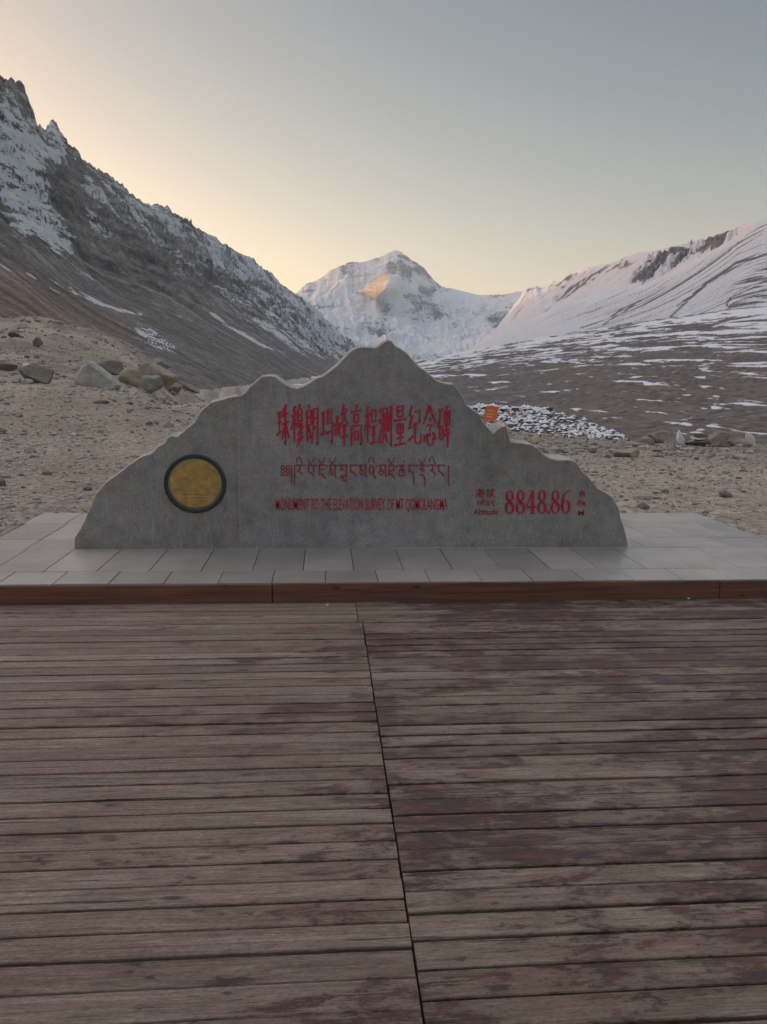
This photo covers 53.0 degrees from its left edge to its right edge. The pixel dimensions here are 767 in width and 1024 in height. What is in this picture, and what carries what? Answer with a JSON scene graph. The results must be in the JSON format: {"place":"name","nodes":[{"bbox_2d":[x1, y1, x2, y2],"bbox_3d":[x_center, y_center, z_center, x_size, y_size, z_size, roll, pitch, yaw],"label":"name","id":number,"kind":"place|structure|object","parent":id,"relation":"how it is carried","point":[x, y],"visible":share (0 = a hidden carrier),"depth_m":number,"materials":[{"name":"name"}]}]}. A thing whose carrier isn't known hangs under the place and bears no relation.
{"place":"outdoors","nodes":[
{"label":"outdoors","id":0,"kind":"place"},
{"bbox_2d":[0,75,356,392],"bbox_3d":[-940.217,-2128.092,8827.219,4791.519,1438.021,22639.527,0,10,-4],"label":"rocky mountain","id":1,"kind":"structure","parent":0,"point":[84,244],"depth_m":2128.69,"materials":[{"name":"grey stone"}]},
{"bbox_2d":[0,316,766,1023],"bbox_3d":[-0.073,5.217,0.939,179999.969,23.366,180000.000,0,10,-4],"label":"ground","id":2,"kind":"structure","parent":0,"point":[24,392],"depth_m":15.40,"materials":[{"name":"brown soil"}]},
{"bbox_2d":[0,411,11,415],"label":"stone","id":3,"kind":"object","parent":2,"relation":"on","point":[4,413],"visible":0.9,"depth_m":18.66,"materials":[{"name":"grey stone"}]},
{"bbox_2d":[0,360,17,370],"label":"boulder","id":4,"kind":"object","parent":2,"relation":"on","point":[6,366],"visible":0.89,"depth_m":32.24,"materials":[{"name":"stone"}]},
{"bbox_2d":[8,331,19,336],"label":"boulder","id":5,"kind":"object","parent":2,"relation":"on","point":[13,334],"visible":0.95,"depth_m":50.51,"materials":[{"name":"brown stone"}]},
{"bbox_2d":[12,378,21,382],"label":"stone","id":6,"kind":"object","parent":2,"relation":"on","point":[17,380],"visible":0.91,"depth_m":26.77,"materials":[{"name":"grey stone"}]},
{"bbox_2d":[21,378,33,383],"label":"stone","id":7,"kind":"object","parent":2,"relation":"on","point":[27,381],"visible":0.96,"depth_m":26.23,"materials":[{"name":"grey stone"}]},
{"bbox_2d":[17,363,53,383],"bbox_3d":[-12.165,-4.847,26.910,1.266,0.738,0.886,1,10,0],"label":"boulder","id":8,"kind":"object","parent":2,"relation":"on","point":[37,373],"visible":0.87,"depth_m":26.64,"materials":[{"name":"stone"}]},
{"bbox_2d":[32,336,41,346],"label":"boulder","id":9,"kind":"object","parent":2,"relation":"on","point":[37,342],"visible":0.99,"depth_m":47.27,"materials":[{"name":"grey stone"}]},
{"bbox_2d":[72,360,121,388],"bbox_3d":[-10.794,-5.214,29.198,1.816,1.082,1.340,1,10,0],"label":"boulder","id":10,"kind":"object","parent":2,"relation":"on","point":[91,374],"visible":0.84,"depth_m":28.66,"materials":[{"name":"grey stone"}]},
{"bbox_2d":[93,400,108,403],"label":"stone","id":11,"kind":"object","parent":2,"relation":"on","point":[101,401],"visible":0.96,"depth_m":22.75,"materials":[{"name":"grey stone"}]},
{"bbox_2d":[96,360,123,374],"bbox_3d":[-13.486,-7.086,37.740,1.547,0.732,0.929,-2,10,-14],"label":"boulder","id":12,"kind":"object","parent":2,"relation":"on","point":[113,367],"visible":0.56,"depth_m":37.49,"materials":[{"name":"grey stone"}]},
{"bbox_2d":[118,368,143,386],"bbox_3d":[-11.401,-6.087,34.774,1.103,0.832,0.864,-2,11,-15],"label":"boulder","id":13,"kind":"object","parent":2,"relation":"on","point":[132,377],"visible":0.94,"depth_m":34.44,"materials":[{"name":"stone"}]},
{"bbox_2d":[141,375,163,393],"bbox_3d":[-11.088,-6.051,36.562,1.148,0.898,0.918,1,10,0],"label":"boulder","id":14,"kind":"object","parent":2,"relation":"on","point":[152,384],"visible":0.72,"depth_m":36.29,"materials":[{"name":"grey stone"}]},
{"bbox_2d":[137,362,178,385],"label":"boulder","id":15,"kind":"object","parent":2,"relation":"on","point":[168,377],"visible":0.68,"depth_m":51.39,"materials":[{"name":"brown stone"}]},
{"bbox_2d":[152,358,169,368],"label":"boulder","id":16,"kind":"object","parent":2,"relation":"on","point":[162,363],"visible":0.57,"depth_m":101.98,"materials":[{"name":"brown stone"}]},
{"bbox_2d":[163,383,182,392],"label":"boulder","id":17,"kind":"object","parent":2,"relation":"on","point":[176,387],"visible":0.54,"depth_m":64.58,"materials":[{"name":"brown stone"}]},
{"bbox_2d":[177,381,199,393],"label":"slab rock","id":18,"kind":"object","parent":2,"relation":"on","point":[190,387],"visible":0.88,"depth_m":91.99,"materials":[{"name":"stone"}]},
{"bbox_2d":[0,315,755,461],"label":"rubble","id":19,"kind":"object","parent":2,"relation":"on","point":[610,450],"visible":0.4,"depth_m":20.24,"materials":[{"name":"stone"}]},
{"bbox_2d":[0,598,766,1023],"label":"boardwalk","id":20,"kind":"structure","parent":2,"relation":"on","point":[196,816],"depth_m":2.85,"materials":[{"name":"brown wood"}]},
{"bbox_2d":[0,513,766,611],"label":"stone platform","id":21,"kind":"structure","parent":2,"relation":"on","point":[43,561],"depth_m":5.78,"materials":[{"name":"grey stone"}]},
{"bbox_2d":[75,339,627,548],"bbox_3d":[-0.212,-0.586,6.577,4.725,1.745,0.437,0,10,-4],"label":"stone monument","id":22,"kind":"object","parent":21,"relation":"on","point":[387,443],"visible":1,"depth_m":6.40,"materials":[{"name":"grey stone"}]},
{"bbox_2d":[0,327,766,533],"bbox_3d":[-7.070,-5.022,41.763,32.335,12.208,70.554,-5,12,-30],"label":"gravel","id":23,"kind":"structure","parent":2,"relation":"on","point":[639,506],"depth_m":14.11,"materials":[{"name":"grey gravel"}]},
{"bbox_2d":[469,403,629,440],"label":"rubble bank","id":24,"kind":"structure","parent":2,"relation":"on","point":[541,424],"depth_m":26.93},
{"bbox_2d":[483,406,498,422],"bbox_3d":[3.679,-3.299,26.427,0.495,0.675,0.061,6,10,-1],"label":"marker board","id":25,"kind":"object","parent":24,"relation":"on","point":[491,412],"visible":0.89,"depth_m":26.39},
{"bbox_2d":[587,448,596,452],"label":"stone","id":26,"kind":"object","parent":2,"relation":"on","point":[593,450],"visible":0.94,"depth_m":16.95,"materials":[{"name":"stone"}]},
{"bbox_2d":[613,448,639,456],"bbox_3d":[5.055,-1.228,16.027,0.552,0.176,0.370,-9,14,-43],"label":"boulder","id":27,"kind":"object","parent":2,"relation":"on","point":[619,452],"visible":0.93,"depth_m":15.92,"materials":[{"name":"beige stone"}]},
{"bbox_2d":[640,436,654,444],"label":"boulder","id":28,"kind":"object","parent":2,"relation":"on","point":[648,440],"visible":0.83,"depth_m":20.74,"materials":[{"name":"beige stone"}]},
{"bbox_2d":[647,430,672,442],"bbox_3d":[8.008,-2.222,22.635,0.864,0.396,0.613,-4,11,-25],"label":"boulder","id":29,"kind":"object","parent":2,"relation":"on","point":[660,436],"visible":0.77,"depth_m":22.37,"materials":[{"name":"beige stone"}]},
{"bbox_2d":[676,430,684,444],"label":"stone","id":30,"kind":"object","parent":2,"relation":"on","point":[680,439],"visible":0.93,"depth_m":21.39,"materials":[{"name":"white stone"}]},
{"bbox_2d":[687,429,709,445],"bbox_3d":[8.527,-2.003,20.750,0.501,0.488,0.665,-6,12,-35],"label":"cairn","id":31,"kind":"object","parent":2,"relation":"on","point":[699,436],"visible":0.92,"depth_m":20.65,"materials":[{"name":"white stone"}]},
{"bbox_2d":[708,430,730,446],"bbox_3d":[8.887,-1.944,20.414,0.560,0.469,0.445,4,11,20],"label":"boulder","id":32,"kind":"object","parent":2,"relation":"on","point":[719,437],"visible":0.89,"depth_m":20.24,"materials":[{"name":"brown stone"}]},
{"bbox_2d":[727,439,750,446],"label":"boulder","id":33,"kind":"object","parent":2,"relation":"on","point":[743,442],"visible":0.66,"depth_m":20.34,"materials":[{"name":"beige stone"}]},
{"bbox_2d":[745,433,755,445],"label":"slab rock","id":34,"kind":"object","parent":2,"relation":"on","point":[750,437],"visible":0.74,"depth_m":20.69,"materials":[{"name":"white stone"}]},
{"bbox_2d":[0,0,766,294],"label":"sky","id":35,"kind":"structure","parent":0,"point":[501,147],"materials":[{"name":"blue"}]},
{"bbox_2d":[295,250,522,360],"bbox_3d":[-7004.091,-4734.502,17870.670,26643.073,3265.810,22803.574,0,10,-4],"label":"snow peak","id":36,"kind":"structure","parent":0,"point":[414,310],"depth_m":17592.82,"materials":[{"name":"white snow"}]},
{"bbox_2d":[294,305,766,444],"bbox_3d":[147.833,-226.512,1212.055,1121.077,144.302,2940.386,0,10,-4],"label":"moraine slope","id":37,"kind":"structure","parent":0,"point":[685,375],"depth_m":376.59,"materials":[{"name":"gravel"}]},
{"bbox_2d":[459,217,766,352],"bbox_3d":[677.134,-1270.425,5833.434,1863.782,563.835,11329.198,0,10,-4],"label":"snow slope","id":38,"kind":"structure","parent":0,"point":[730,274],"depth_m":2020.55,"materials":[{"name":"white snow"}]},
{"bbox_2d":[472,222,755,347],"bbox_3d":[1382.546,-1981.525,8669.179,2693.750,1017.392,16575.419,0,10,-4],"label":"snowy ridge","id":39,"kind":"structure","parent":0,"point":[635,270],"depth_m":5404.40,"materials":[{"name":"white snow"}]}
]}

